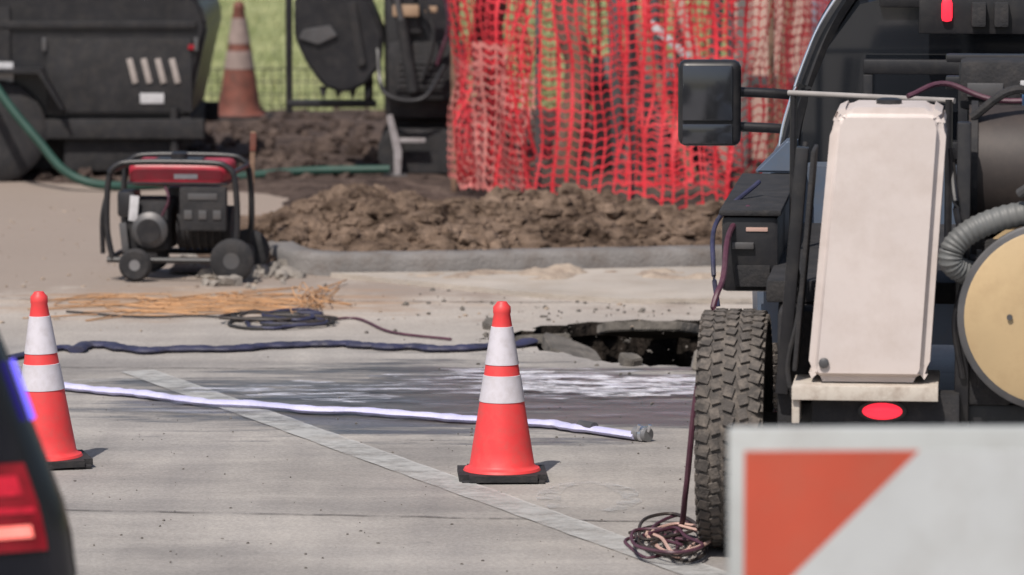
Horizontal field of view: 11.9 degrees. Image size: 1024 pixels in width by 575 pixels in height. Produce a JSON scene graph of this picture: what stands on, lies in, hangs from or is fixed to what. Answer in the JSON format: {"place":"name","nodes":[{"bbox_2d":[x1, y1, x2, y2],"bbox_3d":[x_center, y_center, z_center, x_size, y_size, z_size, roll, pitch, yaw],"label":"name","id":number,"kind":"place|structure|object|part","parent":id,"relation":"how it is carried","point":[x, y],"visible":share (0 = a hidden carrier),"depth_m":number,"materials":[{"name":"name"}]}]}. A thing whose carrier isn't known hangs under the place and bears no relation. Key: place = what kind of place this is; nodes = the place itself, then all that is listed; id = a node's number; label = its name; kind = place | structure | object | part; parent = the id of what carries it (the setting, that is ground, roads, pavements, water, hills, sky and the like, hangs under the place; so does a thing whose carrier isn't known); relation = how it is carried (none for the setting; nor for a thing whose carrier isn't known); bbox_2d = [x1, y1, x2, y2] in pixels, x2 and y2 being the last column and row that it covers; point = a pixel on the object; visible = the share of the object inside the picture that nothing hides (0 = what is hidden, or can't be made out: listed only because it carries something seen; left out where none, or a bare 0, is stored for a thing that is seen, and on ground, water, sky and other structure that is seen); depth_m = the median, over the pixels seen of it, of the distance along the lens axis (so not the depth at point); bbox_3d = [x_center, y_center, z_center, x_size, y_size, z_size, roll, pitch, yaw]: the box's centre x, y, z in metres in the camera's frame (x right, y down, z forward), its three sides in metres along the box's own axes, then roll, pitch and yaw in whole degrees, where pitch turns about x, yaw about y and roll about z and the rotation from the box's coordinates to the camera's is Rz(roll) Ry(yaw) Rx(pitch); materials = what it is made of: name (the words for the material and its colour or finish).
{"place":"outdoors","nodes":[
{"label":"outdoors","id":0,"kind":"place"},
{"bbox_2d":[22,109,764,210],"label":"bare soil","id":1,"kind":"structure","parent":0,"point":[432,186],"depth_m":32.74,"materials":[{"name":"brown soil"}]},
{"bbox_2d":[219,1,271,119],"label":"traffic cone","id":2,"kind":"object","parent":1,"relation":"on","point":[239,99],"visible":0.91,"depth_m":37.74,"materials":[{"name":"orange plastic"}]},
{"bbox_2d":[248,131,255,219],"bbox_3d":[-1.469,-0.502,27.708,0.059,0.760,0.026,0,6,0],"label":"survey stake","id":3,"kind":"object","parent":1,"relation":"on","point":[252,146],"visible":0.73,"depth_m":27.67,"materials":[{"name":"brown wood"}]},
{"bbox_2d":[11,105,519,183],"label":"soil clods","id":4,"kind":"object","parent":1,"relation":"on","point":[298,154],"visible":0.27,"depth_m":35.04,"materials":[{"name":"brown soil"}]},
{"bbox_2d":[205,66,383,110],"bbox_3d":[-1.727,-1.579,39.256,2.354,0.385,0.020,0,6,0],"label":"wire garden fence","id":5,"kind":"object","parent":1,"relation":"on","point":[280,81],"visible":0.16,"depth_m":39.25,"materials":[{"name":"black metal"}]},
{"bbox_2d":[285,0,482,175],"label":"mini excavator","id":6,"kind":"object","parent":1,"relation":"on","point":[342,44],"visible":0.91,"depth_m":32.97,"materials":[{"name":"black paint"}]},
{"bbox_2d":[471,0,509,163],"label":"tree trunk","id":7,"kind":"object","parent":1,"relation":"on","point":[502,16],"visible":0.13,"depth_m":33.95,"materials":[{"name":"brown plant"}]},
{"bbox_2d":[552,0,593,170],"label":"tree trunk","id":8,"kind":"object","parent":1,"relation":"on","point":[566,57],"visible":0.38,"depth_m":32.98,"materials":[{"name":"brown plant"}]},
{"bbox_2d":[562,0,794,181],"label":"lumber boards","id":9,"kind":"object","parent":1,"relation":"on","point":[614,74],"visible":0.3,"depth_m":32.32,"materials":[{"name":"brown wood"}]},
{"bbox_2d":[592,0,810,170],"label":"trench box","id":10,"kind":"object","parent":1,"relation":"on","point":[647,104],"visible":0.23,"depth_m":33.63,"materials":[{"name":"metal"}]},
{"bbox_2d":[203,0,727,338],"bbox_3d":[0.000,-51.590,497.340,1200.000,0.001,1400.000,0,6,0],"label":"ground","id":11,"kind":"structure","parent":0,"point":[267,15],"depth_m":48.51,"materials":[{"name":"green plant"}]},
{"bbox_2d":[447,0,830,208],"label":"orange safety fence","id":12,"kind":"object","parent":11,"relation":"on","point":[475,122],"visible":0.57,"depth_m":30.07,"materials":[{"name":"plastic"}]},
{"bbox_2d":[628,0,723,178],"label":"stacked pipes","id":13,"kind":"object","parent":11,"relation":"on","point":[656,37],"visible":0.13,"depth_m":32.48,"materials":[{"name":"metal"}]},
{"bbox_2d":[812,0,825,34],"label":"wall","id":14,"kind":"structure","parent":11,"relation":"on","point":[814,13],"depth_m":38.59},
{"bbox_2d":[734,1,752,112],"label":"pilaster","id":15,"kind":"object","parent":14,"relation":"attached to","point":[750,53],"depth_m":38.48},
{"bbox_2d":[0,181,1011,574],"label":"road","id":16,"kind":"structure","parent":0,"point":[412,529],"depth_m":20.91,"materials":[{"name":"concrete"}]},
{"bbox_2d":[0,335,76,574],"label":"police suv","id":17,"kind":"object","parent":16,"relation":"on","point":[36,538],"visible":1,"depth_m":12.01,"materials":[{"name":"black paint"}]},
{"bbox_2d":[21,291,92,468],"bbox_3d":[-1.909,0.369,19.957,0.350,0.710,0.350,-3,7,-14],"label":"traffic cone","id":18,"kind":"object","parent":16,"relation":"on","point":[42,379],"visible":0.77,"depth_m":19.89,"materials":[{"name":"orange plastic"}]},
{"bbox_2d":[100,151,269,280],"bbox_3d":[-1.806,-0.403,27.065,0.861,0.687,0.614,1,6,6],"label":"portable generator","id":19,"kind":"object","parent":16,"relation":"on","point":[192,212],"visible":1,"depth_m":26.85,"materials":[{"name":"black paint"}]},
{"bbox_2d":[23,279,351,320],"bbox_3d":[-1.673,0.038,25.880,1.679,0.072,1.796,0,6,0],"label":"orange cord pile","id":20,"kind":"object","parent":16,"relation":"on","point":[177,305],"visible":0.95,"depth_m":25.72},
{"bbox_2d":[0,0,388,189],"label":"equipment trailer","id":21,"kind":"object","parent":16,"relation":"on","point":[100,85],"visible":0.94,"depth_m":33.01,"materials":[{"name":"black paint"}]},
{"bbox_2d":[176,254,326,295],"bbox_3d":[-1.302,-0.079,27.206,0.963,0.176,2.100,-1,6,-10],"label":"rubble","id":22,"kind":"object","parent":16,"relation":"on","point":[281,270],"visible":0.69,"depth_m":27.02,"materials":[{"name":"concrete"}]},
{"bbox_2d":[66,308,451,339],"bbox_3d":[-1.173,0.160,24.933,2.320,0.040,0.684,5,8,37],"label":"cable pile","id":23,"kind":"object","parent":16,"relation":"on","point":[279,319],"visible":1,"depth_m":24.87,"materials":[{"name":"black rubber"}]},
{"bbox_2d":[9,338,537,359],"bbox_3d":[-1.168,0.285,23.832,2.629,0.040,0.549,-1,6,-9],"label":"lay flat hose","id":24,"kind":"object","parent":16,"relation":"on","point":[81,346],"visible":0.91,"depth_m":23.76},
{"bbox_2d":[0,206,640,331],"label":"gravel","id":25,"kind":"structure","parent":16,"relation":"on","point":[379,311],"depth_m":26.60,"materials":[{"name":"gravel"}]},
{"bbox_2d":[20,298,678,521],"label":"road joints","id":26,"kind":"object","parent":16,"relation":"on","point":[351,368],"visible":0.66,"depth_m":18.77,"materials":[{"name":"grey"}]},
{"bbox_2d":[64,382,652,441],"bbox_3d":[-0.999,0.502,21.655,3.771,0.081,0.253,4,7,30],"label":"fire hose","id":27,"kind":"object","parent":16,"relation":"on","point":[640,433],"visible":0.87,"depth_m":21.46,"materials":[{"name":"fabric"}]},
{"bbox_2d":[60,394,687,571],"bbox_3d":[-0.511,0.781,19.432,2.953,0.012,5.463,0,6,0],"label":"grit","id":28,"kind":"object","parent":16,"relation":"on","point":[341,485],"visible":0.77,"depth_m":19.01,"materials":[{"name":"gravel"}]},
{"bbox_2d":[121,370,726,574],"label":"painted line","id":29,"kind":"object","parent":16,"relation":"on","point":[309,431],"visible":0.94,"depth_m":19.64,"materials":[{"name":"white paint"}]},
{"bbox_2d":[177,368,695,410],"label":"water puddle","id":30,"kind":"object","parent":16,"relation":"on","point":[621,386],"visible":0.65,"depth_m":22.36,"materials":[{"name":"grey liquid"}]},
{"bbox_2d":[169,193,723,271],"bbox_3d":[1.250,-0.388,28.854,6.300,0.385,3.350,0,6,0],"label":"dirt pile","id":31,"kind":"object","parent":16,"relation":"on","point":[563,238],"visible":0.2,"depth_m":27.88,"materials":[{"name":"soil"}]},
{"bbox_2d":[240,182,724,262],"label":"dirt clods","id":32,"kind":"object","parent":31,"relation":"on","point":[568,209],"visible":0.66,"depth_m":28.11,"materials":[{"name":"soil"}]},
{"bbox_2d":[258,287,710,428],"bbox_3d":[0.498,0.289,23.895,4.016,0.041,5.756,0,6,0],"label":"road debris","id":33,"kind":"object","parent":16,"relation":"on","point":[486,334],"visible":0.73,"depth_m":25.30,"materials":[{"name":"concrete"}]},
{"bbox_2d":[457,301,546,483],"bbox_3d":[-0.040,0.409,19.591,0.350,0.710,0.350,0,6,-2],"label":"traffic cone","id":34,"kind":"object","parent":16,"relation":"on","point":[501,451],"visible":1,"depth_m":19.52,"materials":[{"name":"orange plastic"}]},
{"bbox_2d":[268,241,752,303],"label":"kerb","id":35,"kind":"structure","parent":16,"relation":"on","point":[625,284],"depth_m":27.14,"materials":[{"name":"concrete"}]},
{"bbox_2d":[408,263,720,279],"bbox_3d":[0.500,-0.074,27.003,2.800,0.104,0.900,0,6,0],"label":"sand spill","id":36,"kind":"object","parent":16,"relation":"on","point":[560,271],"visible":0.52,"depth_m":26.96,"materials":[{"name":"beige sand"}]},
{"bbox_2d":[482,317,699,370],"bbox_3d":[0.735,0.635,24.099,1.848,0.886,2.141,0,6,0],"label":"excavation pit","id":37,"kind":"object","parent":16,"relation":"in","point":[606,344],"visible":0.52,"depth_m":24.90,"materials":[{"name":"soil"}]},
{"bbox_2d":[623,512,710,562],"bbox_3d":[0.582,0.910,17.963,0.349,0.059,1.013,0,6,0],"label":"hose coil","id":38,"kind":"object","parent":16,"relation":"on","point":[695,546],"visible":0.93,"depth_m":17.85,"materials":[{"name":"brown rubber"}]},
{"bbox_2d":[642,0,1023,546],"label":"vacuum service truck","id":39,"kind":"object","parent":16,"relation":"on","point":[872,213],"visible":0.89,"depth_m":17.36,"materials":[{"name":"metal"}]},
{"bbox_3d":[1.897,-1.157,19.794,0.830,0.060,0.040,1,6,6],"label":"rear window frame","id":40,"kind":"part","parent":39,"relation":"part of","materials":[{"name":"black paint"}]},
{"bbox_3d":[1.896,-0.554,19.845,0.910,0.070,0.050,1,6,6],"label":"rear window frame","id":41,"kind":"part","parent":39,"relation":"part of","materials":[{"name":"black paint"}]},
{"bbox_2d":[727,425,1023,574],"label":"road barricade","id":42,"kind":"object","parent":16,"relation":"on","point":[875,500],"visible":1,"depth_m":10.32,"materials":[{"name":"white plastic"}]}
]}

